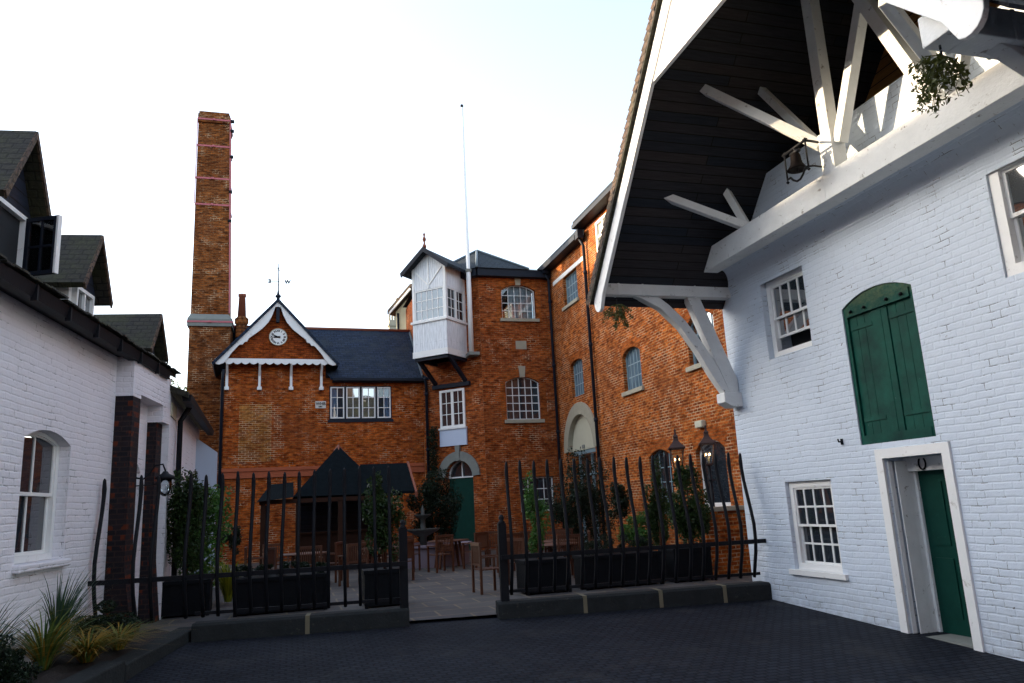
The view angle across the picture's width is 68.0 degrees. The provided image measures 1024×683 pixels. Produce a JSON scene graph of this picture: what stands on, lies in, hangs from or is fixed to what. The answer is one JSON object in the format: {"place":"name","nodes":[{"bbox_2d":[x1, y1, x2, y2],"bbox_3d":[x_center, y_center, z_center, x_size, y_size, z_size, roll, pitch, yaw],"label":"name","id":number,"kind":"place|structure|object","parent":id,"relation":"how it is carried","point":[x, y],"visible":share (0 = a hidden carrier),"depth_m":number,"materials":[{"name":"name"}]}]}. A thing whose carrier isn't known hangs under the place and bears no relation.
{"place":"outdoors","nodes":[
{"label":"outdoors","id":0,"kind":"place"},
{"bbox_2d":[16,628,168,682],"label":"planting bed soil","id":1,"kind":"structure","parent":0,"point":[63,667],"depth_m":8.63,"materials":[{"name":"soil"}]},
{"bbox_2d":[0,634,42,682],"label":"round shrub","id":2,"kind":"object","parent":1,"relation":"on","point":[11,670],"visible":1,"depth_m":7.35,"materials":[{"name":"green plant"}]},
{"bbox_2d":[0,592,83,658],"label":"grass clump","id":3,"kind":"object","parent":1,"relation":"on","point":[5,627],"visible":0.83,"depth_m":7.71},
{"bbox_2d":[4,605,126,670],"bbox_3d":[-5.099,3.269,8.350,1.905,0.624,1.925,-11,-15,34],"label":"grass clump","id":4,"kind":"object","parent":1,"relation":"on","point":[44,662],"visible":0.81,"depth_m":8.21,"materials":[{"name":"plant"}]},
{"bbox_2d":[40,563,124,654],"bbox_3d":[-5.564,3.281,9.326,1.590,1.056,1.558,1,-13,-16],"label":"grass clump","id":5,"kind":"object","parent":1,"relation":"on","point":[62,607],"visible":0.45,"depth_m":9.22,"materials":[{"name":"plant"}]},
{"bbox_2d":[11,621,178,662],"bbox_3d":[-4.851,3.467,8.662,2.264,0.344,2.378,1,-13,-16],"label":"grass clump","id":6,"kind":"object","parent":1,"relation":"on","point":[85,650],"visible":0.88,"depth_m":8.54,"materials":[{"name":"plant"}]},
{"bbox_2d":[72,600,144,646],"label":"round shrub","id":7,"kind":"object","parent":1,"relation":"on","point":[116,618],"visible":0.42,"depth_m":10.01,"materials":[{"name":"green plant"}]},
{"bbox_2d":[67,615,195,650],"bbox_3d":[-4.824,3.631,9.366,1.869,0.314,1.915,1,-13,-16],"label":"grass clump","id":8,"kind":"object","parent":1,"relation":"on","point":[119,647],"visible":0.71,"depth_m":9.36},
{"bbox_2d":[0,0,652,437],"label":"sky","id":9,"kind":"structure","parent":0,"point":[346,141],"materials":[{"name":"white"}]},
{"bbox_2d":[257,444,417,567],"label":"garden pavilion","id":10,"kind":"structure","parent":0,"point":[338,460],"depth_m":22.50,"materials":[{"name":"black wood"}]},
{"bbox_2d":[387,298,396,328],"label":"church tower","id":11,"kind":"structure","parent":0,"point":[391,323],"depth_m":61.55,"materials":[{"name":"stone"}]},
{"bbox_2d":[139,546,751,631],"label":"courtyard paving","id":12,"kind":"structure","parent":0,"point":[441,593],"depth_m":13.96,"materials":[{"name":"stone"}]},
{"bbox_2d":[161,578,213,616],"bbox_3d":[-5.668,4.447,13.216,0.840,0.600,0.640,1,-13,-16],"label":"planter","id":13,"kind":"object","parent":12,"relation":"on","point":[172,599],"visible":0.7,"depth_m":12.94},
{"bbox_2d":[166,467,213,574],"bbox_3d":[-5.755,3.254,13.473,0.836,2.013,0.768,4,-14,-31],"label":"bay bush","id":14,"kind":"object","parent":13,"relation":"in","point":[177,514],"visible":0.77,"depth_m":13.33,"materials":[{"name":"green plant"}]},
{"bbox_2d":[178,484,234,588],"bbox_3d":[-6.247,4.044,15.355,1.154,2.312,1.311,-2,-12,-3],"label":"hedge","id":15,"kind":"object","parent":12,"relation":"on","point":[214,513],"visible":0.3,"depth_m":15.36,"materials":[{"name":"green plant"}]},
{"bbox_2d":[195,438,217,580],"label":"garden wall","id":16,"kind":"structure","parent":12,"relation":"on","point":[206,460],"depth_m":18.48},
{"bbox_2d":[187,111,234,558],"bbox_3d":[-12.390,-0.582,31.362,1.745,18.720,1.780,1,-13,-16],"label":"tall brick chimney","id":17,"kind":"object","parent":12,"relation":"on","point":[210,326],"visible":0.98,"depth_m":31.24,"materials":[{"name":"orange brick"}]},
{"bbox_2d":[205,561,242,601],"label":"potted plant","id":18,"kind":"object","parent":12,"relation":"on","point":[225,584],"visible":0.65,"depth_m":14.49,"materials":[{"name":"green plant"}]},
{"bbox_2d":[221,525,241,554],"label":"dark shrub","id":19,"kind":"object","parent":12,"relation":"on","point":[230,540],"visible":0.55,"depth_m":25.02,"materials":[{"name":"green plant"}]},
{"bbox_2d":[244,547,263,568],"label":"garden chair","id":20,"kind":"object","parent":12,"relation":"on","point":[245,555],"visible":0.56,"depth_m":17.73,"materials":[{"name":"brown wood"}]},
{"bbox_2d":[262,543,289,564],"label":"garden chair","id":21,"kind":"object","parent":12,"relation":"on","point":[276,545],"visible":0.17,"depth_m":19.20,"materials":[{"name":"brown wood"}]},
{"bbox_2d":[233,571,327,616],"bbox_3d":[-3.976,4.336,13.098,1.540,0.600,0.640,1,-13,-16],"label":"planter","id":22,"kind":"object","parent":12,"relation":"on","point":[289,591],"visible":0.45,"depth_m":12.84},
{"bbox_2d":[236,564,252,577],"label":"plant","id":23,"kind":"object","parent":22,"relation":"on","point":[244,567],"visible":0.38,"depth_m":12.89,"materials":[{"name":"green plant"}]},
{"bbox_2d":[254,564,273,570],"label":"plant","id":24,"kind":"object","parent":22,"relation":"on","point":[260,567],"visible":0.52,"depth_m":13.03,"materials":[{"name":"green plant"}]},
{"bbox_2d":[291,561,310,567],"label":"plant","id":25,"kind":"object","parent":22,"relation":"in","point":[303,564],"visible":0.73,"depth_m":13.20,"materials":[{"name":"green plant"}]},
{"bbox_2d":[268,547,295,569],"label":"garden chair","id":26,"kind":"object","parent":12,"relation":"on","point":[272,556],"visible":0.44,"depth_m":16.98,"materials":[{"name":"brown wood"}]},
{"bbox_2d":[279,551,326,567],"bbox_3d":[-4.803,5.270,17.550,1.120,0.734,1.120,1,-13,-16],"label":"garden table","id":27,"kind":"object","parent":12,"relation":"on","point":[294,554],"visible":0.45,"depth_m":17.39,"materials":[{"name":"brown wood"}]},
{"bbox_2d":[300,545,322,565],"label":"garden chair","id":28,"kind":"object","parent":12,"relation":"on","point":[320,557],"visible":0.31,"depth_m":16.61,"materials":[{"name":"brown wood"}]},
{"bbox_2d":[317,541,342,582],"bbox_3d":[-4.372,5.289,18.207,0.495,0.920,0.550,-4,-12,3],"label":"garden chair","id":29,"kind":"object","parent":12,"relation":"on","point":[338,549],"visible":0.62,"depth_m":18.20,"materials":[{"name":"brown wood"}]},
{"bbox_2d":[337,543,368,587],"bbox_3d":[-3.553,4.993,17.022,0.550,0.920,0.495,6,-15,-36],"label":"garden chair","id":30,"kind":"object","parent":12,"relation":"on","point":[350,552],"visible":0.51,"depth_m":16.88,"materials":[{"name":"brown wood"}]},
{"bbox_2d":[362,566,399,608],"bbox_3d":[-2.224,4.259,13.203,0.740,0.620,0.640,1,-13,-16],"label":"planter","id":31,"kind":"object","parent":12,"relation":"on","point":[368,583],"visible":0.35,"depth_m":12.92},
{"bbox_2d":[361,471,406,568],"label":"bay bush","id":32,"kind":"object","parent":31,"relation":"on","point":[382,517],"visible":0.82,"depth_m":13.35,"materials":[{"name":"green plant"}]},
{"bbox_2d":[383,539,414,579],"bbox_3d":[-2.601,5.048,17.502,0.495,0.920,0.550,-8,-13,23],"label":"garden chair","id":33,"kind":"object","parent":12,"relation":"on","point":[410,545],"visible":0.37,"depth_m":17.58,"materials":[{"name":"brown wood"}]},
{"bbox_2d":[396,536,420,571],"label":"garden chair","id":34,"kind":"object","parent":12,"relation":"on","point":[418,553],"visible":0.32,"depth_m":20.25,"materials":[{"name":"brown wood"}]},
{"bbox_2d":[404,466,463,541],"bbox_3d":[-2.535,5.737,25.239,1.992,3.280,1.284,1,-13,-16],"label":"dark shrub","id":35,"kind":"object","parent":12,"relation":"on","point":[434,500],"visible":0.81,"depth_m":25.22,"materials":[{"name":"green plant"}]},
{"bbox_2d":[407,504,471,568],"bbox_3d":[-2.390,5.606,22.130,2.310,1.750,2.310,7,-15,-38],"label":"fountain","id":36,"kind":"object","parent":12,"relation":"on","point":[423,532],"visible":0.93,"depth_m":21.36,"materials":[{"name":"stone"}]},
{"bbox_2d":[426,534,454,572],"bbox_3d":[-1.847,5.450,19.553,0.550,0.920,0.495,6,-15,-36],"label":"garden chair","id":37,"kind":"object","parent":12,"relation":"on","point":[443,546],"visible":1,"depth_m":19.45,"materials":[{"name":"brown wood"}]},
{"bbox_2d":[428,539,468,568],"bbox_3d":[-1.712,5.786,20.687,1.120,0.734,1.120,1,-13,-16],"label":"garden table","id":38,"kind":"object","parent":12,"relation":"on","point":[456,549],"visible":0.73,"depth_m":20.54,"materials":[{"name":"brown wood"}]},
{"bbox_2d":[461,532,489,568],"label":"garden chair","id":39,"kind":"object","parent":12,"relation":"on","point":[483,539],"visible":0.69,"depth_m":20.05,"materials":[{"name":"brown wood"}]},
{"bbox_2d":[470,542,498,594],"bbox_3d":[-0.455,4.264,14.362,0.495,0.920,0.550,2,-13,-21],"label":"garden chair","id":40,"kind":"object","parent":12,"relation":"on","point":[477,556],"visible":0.94,"depth_m":14.36,"materials":[{"name":"brown wood"}]},
{"bbox_2d":[484,531,496,566],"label":"garden chair","id":41,"kind":"object","parent":12,"relation":"on","point":[490,533],"visible":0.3,"depth_m":20.42,"materials":[{"name":"brown wood"}]},
{"bbox_2d":[495,532,523,572],"bbox_3d":[-0.035,5.100,18.351,0.550,0.920,0.495,6,-15,-36],"label":"garden chair","id":42,"kind":"object","parent":12,"relation":"on","point":[518,534],"visible":0.19,"depth_m":18.32,"materials":[{"name":"brown wood"}]},
{"bbox_2d":[507,538,532,584],"bbox_3d":[0.237,4.469,15.480,0.550,0.920,0.495,-14,-16,42],"label":"garden chair","id":43,"kind":"object","parent":12,"relation":"on","point":[520,543],"visible":0.33,"depth_m":15.36,"materials":[{"name":"brown wood"}]},
{"bbox_2d":[514,556,571,595],"bbox_3d":[0.569,4.280,13.912,0.880,0.600,0.640,1,-13,-16],"label":"planter","id":44,"kind":"object","parent":12,"relation":"on","point":[547,570],"visible":0.72,"depth_m":13.66,"materials":[{"name":"metal"}]},
{"bbox_2d":[522,470,550,558],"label":"bay bush","id":45,"kind":"object","parent":44,"relation":"on","point":[530,515],"visible":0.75,"depth_m":14.08,"materials":[{"name":"green plant"}]},
{"bbox_2d":[531,542,576,563],"bbox_3d":[0.967,4.682,16.177,1.120,0.734,1.120,1,-13,-16],"label":"garden table","id":46,"kind":"object","parent":12,"relation":"on","point":[549,545],"visible":0.29,"depth_m":15.94,"materials":[{"name":"brown wood"}]},
{"bbox_2d":[544,530,566,556],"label":"garden chair","id":47,"kind":"object","parent":12,"relation":"on","point":[550,533],"visible":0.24,"depth_m":18.21,"materials":[{"name":"brown wood"}]},
{"bbox_2d":[551,534,580,577],"bbox_3d":[1.140,4.524,15.947,0.550,0.920,0.495,1,-13,-16],"label":"garden chair","id":48,"kind":"object","parent":12,"relation":"on","point":[559,537],"visible":0.28,"depth_m":15.81,"materials":[{"name":"brown wood"}]},
{"bbox_2d":[545,446,619,549],"bbox_3d":[1.990,4.597,21.474,2.139,3.262,1.406,1,-13,-16],"label":"dark shrub","id":49,"kind":"object","parent":12,"relation":"on","point":[585,508],"visible":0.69,"depth_m":21.38,"materials":[{"name":"green plant"}]},
{"bbox_2d":[572,550,661,590],"bbox_3d":[1.990,4.296,14.325,1.560,0.600,0.640,1,-13,-16],"label":"planter","id":50,"kind":"object","parent":12,"relation":"on","point":[603,567],"visible":0.66,"depth_m":14.07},
{"bbox_2d":[580,541,599,554],"bbox_3d":[1.488,3.888,14.248,0.366,0.307,0.365,1,-13,-16],"label":"box ball","id":51,"kind":"object","parent":50,"relation":"in","point":[587,544],"visible":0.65,"depth_m":14.21,"materials":[{"name":"green plant"}]},
{"bbox_2d":[600,534,614,548],"bbox_3d":[1.804,3.838,14.405,0.279,0.382,0.470,-7,-13,18],"label":"box ball","id":52,"kind":"object","parent":50,"relation":"on","point":[605,540],"visible":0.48,"depth_m":14.38,"materials":[{"name":"green plant"}]},
{"bbox_2d":[617,534,635,552],"bbox_3d":[2.153,3.872,14.479,0.464,0.408,0.297,12,-19,-50],"label":"box ball","id":53,"kind":"object","parent":50,"relation":"in","point":[628,543],"visible":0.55,"depth_m":14.47,"materials":[{"name":"green plant"}]},
{"bbox_2d":[633,535,653,546],"bbox_3d":[2.515,3.852,14.597,0.400,0.313,0.277,-9,-14,28],"label":"box ball","id":54,"kind":"object","parent":50,"relation":"on","point":[642,540],"visible":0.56,"depth_m":14.57,"materials":[{"name":"green plant"}]},
{"bbox_2d":[608,482,632,518],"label":"bay bush","id":55,"kind":"object","parent":12,"relation":"on","point":[624,502],"visible":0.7,"depth_m":19.31,"materials":[{"name":"green plant"}]},
{"bbox_2d":[615,510,655,546],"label":"dark shrub","id":56,"kind":"object","parent":12,"relation":"on","point":[642,530],"visible":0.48,"depth_m":17.45,"materials":[{"name":"green plant"}]},
{"bbox_2d":[641,457,669,545],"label":"bay bush","id":57,"kind":"object","parent":12,"relation":"on","point":[656,535],"visible":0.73,"depth_m":17.10,"materials":[{"name":"green plant"}]},
{"bbox_2d":[668,429,685,543],"bbox_3d":[3.464,3.266,15.528,0.346,2.970,0.346,-5,-12,8],"label":"lamp post","id":58,"kind":"object","parent":12,"relation":"on","point":[676,444],"visible":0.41,"depth_m":15.65,"materials":[{"name":"black metal"}]},
{"bbox_2d":[658,547,713,582],"bbox_3d":[3.352,4.291,14.673,0.810,0.620,0.640,1,-13,-16],"label":"planter","id":59,"kind":"object","parent":12,"relation":"on","point":[683,565],"visible":0.52,"depth_m":14.41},
{"bbox_2d":[665,462,711,543],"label":"bay bush","id":60,"kind":"object","parent":59,"relation":"in","point":[681,520],"visible":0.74,"depth_m":14.77,"materials":[{"name":"green plant"}]},
{"bbox_2d":[698,425,716,506],"bbox_3d":[4.243,3.292,16.071,0.346,3.070,0.346,-5,-12,8],"label":"lamp post","id":61,"kind":"object","parent":12,"relation":"on","point":[706,439],"visible":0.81,"depth_m":16.17,"materials":[{"name":"black metal"}]},
{"bbox_2d":[700,505,750,574],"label":"brick wall","id":62,"kind":"structure","parent":12,"relation":"on","point":[723,535],"depth_m":15.30,"materials":[{"name":"brick"}]},
{"bbox_2d":[124,599,1023,682],"bbox_3d":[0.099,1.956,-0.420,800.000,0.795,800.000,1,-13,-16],"label":"ground","id":63,"kind":"structure","parent":0,"point":[767,641],"depth_m":8.94,"materials":[{"name":"dark block paving"}]},
{"bbox_2d":[0,130,180,669],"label":"white cottage row","id":64,"kind":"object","parent":63,"relation":"on","point":[85,394],"visible":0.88,"depth_m":9.71,"materials":[{"name":"brick"}]},
{"bbox_2d":[14,431,59,563],"bbox_3d":[-5.759,1.838,9.054,0.095,1.532,1.292,-1,-12,-9],"label":"window","id":65,"kind":"structure","parent":64,"relation":"in","point":[40,462],"depth_m":9.27,"materials":[{"name":"white paint"}]},
{"bbox_2d":[136,464,174,495],"bbox_3d":[-5.480,2.133,11.692,0.554,0.502,0.300,1,-13,-16],"label":"wall lantern","id":66,"kind":"object","parent":64,"relation":"attached to","point":[165,475],"depth_m":11.70,"materials":[{"name":"black metal"}]},
{"bbox_2d":[57,627,190,682],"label":"planting bed kerb","id":67,"kind":"structure","parent":63,"relation":"on","point":[126,666],"depth_m":8.75,"materials":[{"name":"concrete"}]},
{"bbox_2d":[156,385,213,618],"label":"white cottage","id":68,"kind":"structure","parent":63,"relation":"on","point":[187,422],"depth_m":13.96,"materials":[{"name":"paint"}]},
{"bbox_2d":[191,607,409,642],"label":"kerb","id":69,"kind":"structure","parent":63,"relation":"on","point":[293,624],"depth_m":10.70,"materials":[{"name":"concrete"}]},
{"bbox_2d":[88,466,408,620],"bbox_3d":[-3.704,2.892,10.874,4.370,2.080,0.264,-1,-12,-10],"label":"iron railing","id":70,"kind":"object","parent":69,"relation":"on","point":[402,564],"visible":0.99,"depth_m":10.86,"materials":[{"name":"metal"}]},
{"bbox_2d":[305,613,310,633],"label":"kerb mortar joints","id":71,"kind":"object","parent":69,"relation":"attached to","point":[307,623],"visible":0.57,"depth_m":10.70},
{"bbox_2d":[211,290,428,564],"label":"clock gable building","id":72,"kind":"structure","parent":63,"relation":"on","point":[366,384],"depth_m":28.96,"materials":[{"name":"red brick"}]},
{"bbox_2d":[235,293,248,337],"bbox_3d":[-11.079,-1.055,31.140,0.499,1.820,0.499,7,-15,-38],"label":"chimney pot","id":73,"kind":"object","parent":72,"relation":"on","point":[241,321],"visible":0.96,"depth_m":30.99,"materials":[{"name":"brick"}]},
{"bbox_2d":[238,404,271,461],"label":"blocked window","id":74,"kind":"structure","parent":72,"relation":"in","point":[254,443],"depth_m":28.17,"materials":[{"name":"brick"}]},
{"bbox_2d":[269,328,286,345],"bbox_3d":[-8.883,-0.172,28.856,0.668,0.664,0.055,1,-13,-19],"label":"wall clock","id":75,"kind":"object","parent":72,"relation":"attached to","point":[277,336],"depth_m":28.85,"materials":[{"name":"white paint"}]},
{"bbox_2d":[315,401,325,407],"bbox_3d":[-7.340,2.424,29.128,0.395,0.270,0.036,1,-13,-19],"label":"wall plaque","id":76,"kind":"object","parent":72,"relation":"attached to","point":[320,404],"depth_m":29.12,"materials":[{"name":"white metal"}]},
{"bbox_2d":[328,386,392,422],"bbox_3d":[-5.948,2.473,29.778,2.520,1.410,0.375,1,-13,-19],"label":"window","id":77,"kind":"structure","parent":72,"relation":"in","point":[346,403],"depth_m":29.66,"materials":[{"name":"white paint"}]},
{"bbox_2d":[387,284,425,479],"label":"yellow rendered wing","id":78,"kind":"structure","parent":63,"relation":"on","point":[397,309],"depth_m":35.39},
{"bbox_2d":[403,249,562,549],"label":"brick corner building","id":79,"kind":"structure","parent":63,"relation":"on","point":[494,416],"depth_m":29.53,"materials":[{"name":"red brick"}]},
{"bbox_2d":[426,426,439,477],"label":"climbing vine","id":80,"kind":"object","parent":79,"relation":"attached to","point":[433,444],"visible":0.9,"depth_m":29.45,"materials":[{"name":"green plant"}]},
{"bbox_2d":[400,233,470,389],"bbox_3d":[-2.721,-1.246,30.128,2.250,6.140,2.620,-9,-14,28],"label":"white oriel cabin","id":81,"kind":"object","parent":79,"relation":"attached to","point":[439,323],"visible":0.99,"depth_m":29.36,"materials":[{"name":"paint"}]},
{"bbox_2d":[415,286,443,321],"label":"window","id":82,"kind":"structure","parent":81,"relation":"in","point":[429,303],"depth_m":29.34,"materials":[{"name":"glass"}]},
{"bbox_2d":[447,286,463,320],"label":"window","id":83,"kind":"structure","parent":81,"relation":"in","point":[455,301],"depth_m":29.54,"materials":[{"name":"white paint"}]},
{"bbox_2d":[438,388,466,430],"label":"window","id":84,"kind":"structure","parent":79,"relation":"in","point":[452,402],"depth_m":29.61,"materials":[{"name":"white paint"}]},
{"bbox_2d":[450,477,474,549],"bbox_3d":[-1.807,6.591,28.951,1.240,2.750,0.050,-9,-14,28],"label":"door","id":85,"kind":"structure","parent":79,"relation":"in","point":[465,529],"depth_m":28.94,"materials":[{"name":"wood"}]},
{"bbox_2d":[460,104,479,357],"bbox_3d":[-1.794,-4.590,30.516,0.420,10.580,0.700,1,-13,-16],"label":"flagpole","id":86,"kind":"object","parent":79,"relation":"attached to","point":[470,353],"visible":1,"depth_m":29.83,"materials":[{"name":"metal"}]},
{"bbox_2d":[500,286,539,321],"bbox_3d":[0.216,-1.487,30.479,1.610,1.526,0.560,1,-13,-16],"label":"window","id":87,"kind":"structure","parent":79,"relation":"in","point":[517,303],"depth_m":30.57,"materials":[{"name":"white glass"}]},
{"bbox_2d":[505,378,544,422],"bbox_3d":[0.429,2.275,29.544,1.580,1.806,0.310,1,-13,-16],"label":"window","id":88,"kind":"structure","parent":79,"relation":"in","point":[522,394],"depth_m":29.63,"materials":[{"name":"white glass"}]},
{"bbox_2d":[521,476,553,511],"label":"window","id":89,"kind":"structure","parent":79,"relation":"in","point":[541,483],"depth_m":29.07,"materials":[{"name":"glass"}]},
{"bbox_2d":[495,581,771,619],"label":"kerb","id":90,"kind":"structure","parent":63,"relation":"on","point":[626,600],"depth_m":11.57,"materials":[{"name":"concrete"}]},
{"bbox_2d":[497,452,765,601],"bbox_3d":[1.903,2.826,11.894,4.290,2.081,0.264,-1,-12,-10],"label":"iron railing","id":91,"kind":"object","parent":90,"relation":"on","point":[504,557],"visible":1,"depth_m":11.82,"materials":[{"name":"metal"}]},
{"bbox_2d":[579,584,727,612],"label":"kerb mortar joints","id":92,"kind":"object","parent":90,"relation":"on","point":[660,598],"visible":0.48,"depth_m":11.63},
{"bbox_2d":[537,182,743,550],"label":"brick mill building","id":93,"kind":"structure","parent":63,"relation":"on","point":[644,389],"depth_m":23.88,"materials":[{"name":"orange-red brick"},{"name":"dark slate"},{"name":"blue grey iron"}]},
{"bbox_2d":[562,270,578,311],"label":"window","id":94,"kind":"structure","parent":93,"relation":"in","point":[571,281],"depth_m":28.68,"materials":[{"name":"glass"}]},
{"bbox_2d":[574,359,583,396],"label":"window","id":95,"kind":"structure","parent":93,"relation":"in","point":[578,368],"depth_m":27.95,"materials":[{"name":"glass"}]},
{"bbox_2d":[621,347,643,396],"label":"window","id":96,"kind":"structure","parent":93,"relation":"in","point":[633,363],"depth_m":23.44,"materials":[{"name":"glass"}]},
{"bbox_2d":[654,450,673,504],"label":"window","id":97,"kind":"structure","parent":93,"relation":"in","point":[660,454],"depth_m":21.50,"materials":[{"name":"glass"}]},
{"bbox_2d":[685,311,713,371],"bbox_3d":[4.881,-0.053,19.401,0.290,1.436,1.550,1,-13,-16],"label":"window","id":98,"kind":"structure","parent":93,"relation":"in","point":[696,365],"depth_m":19.71,"materials":[{"name":"blue metal"}]},
{"bbox_2d":[695,420,705,427],"bbox_3d":[4.766,2.095,19.227,0.140,0.180,0.350,1,-13,-16],"label":"outside light","id":99,"kind":"object","parent":93,"relation":"attached to","point":[700,424],"visible":0.93,"depth_m":19.13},
{"bbox_2d":[700,440,730,506],"bbox_3d":[5.109,3.249,18.843,0.090,1.642,1.392,1,-13,-16],"label":"window","id":100,"kind":"structure","parent":93,"relation":"in","point":[719,448],"depth_m":18.79,"materials":[{"name":"glass"}]},
{"bbox_2d":[722,2,1023,661],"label":"white brick building","id":101,"kind":"structure","parent":63,"relation":"on","point":[874,335],"depth_m":9.60,"materials":[{"name":"brick"}]},
{"bbox_2d":[765,266,811,357],"bbox_3d":[4.468,-0.443,11.798,0.340,1.262,1.052,1,-13,-16],"label":"window","id":102,"kind":"structure","parent":101,"relation":"in","point":[786,298],"depth_m":11.90,"materials":[{"name":"white paint"}]},
{"bbox_2d":[586,0,1023,407],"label":"gable canopy","id":103,"kind":"object","parent":101,"relation":"attached to","point":[732,102],"visible":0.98,"depth_m":11.22,"materials":[{"name":"wood"}]},
{"bbox_2d":[602,299,633,331],"bbox_3d":[1.669,-0.414,12.010,0.493,0.539,0.512,-6,-12,12],"label":"mistletoe bunch","id":104,"kind":"object","parent":103,"relation":"hanging from","point":[620,313],"visible":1,"depth_m":12.01,"materials":[{"name":"green plant"}]},
{"bbox_2d":[782,137,821,183],"bbox_3d":[3.811,-2.379,10.103,0.379,0.557,0.468,8,-16,-42],"label":"bell","id":105,"kind":"object","parent":103,"relation":"hanging from","point":[797,165],"visible":1,"depth_m":10.02,"materials":[{"name":"brown metal"}]},
{"bbox_2d":[908,45,972,117],"bbox_3d":[3.423,-2.122,6.083,0.457,0.544,0.428,-9,-13,24],"label":"mistletoe bunch","id":106,"kind":"object","parent":103,"relation":"hanging from","point":[931,84],"visible":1,"depth_m":6.06,"materials":[{"name":"green plant"}]},
{"bbox_2d":[788,479,848,579],"bbox_3d":[4.421,2.714,11.053,0.205,1.356,1.250,1,-13,-16],"label":"window","id":107,"kind":"structure","parent":101,"relation":"in","point":[812,504],"depth_m":11.12,"materials":[{"name":"white paint"}]},
{"bbox_2d":[918,469,971,636],"bbox_3d":[5.358,2.527,9.146,0.065,1.950,0.780,1,-13,-16],"label":"door","id":108,"kind":"structure","parent":101,"relation":"in","point":[936,506],"depth_m":9.29,"materials":[{"name":"wood"}]},
{"bbox_2d":[988,156,1023,276],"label":"window","id":109,"kind":"structure","parent":101,"relation":"in","point":[1006,183],"depth_m":8.12,"materials":[{"name":"white paint"}]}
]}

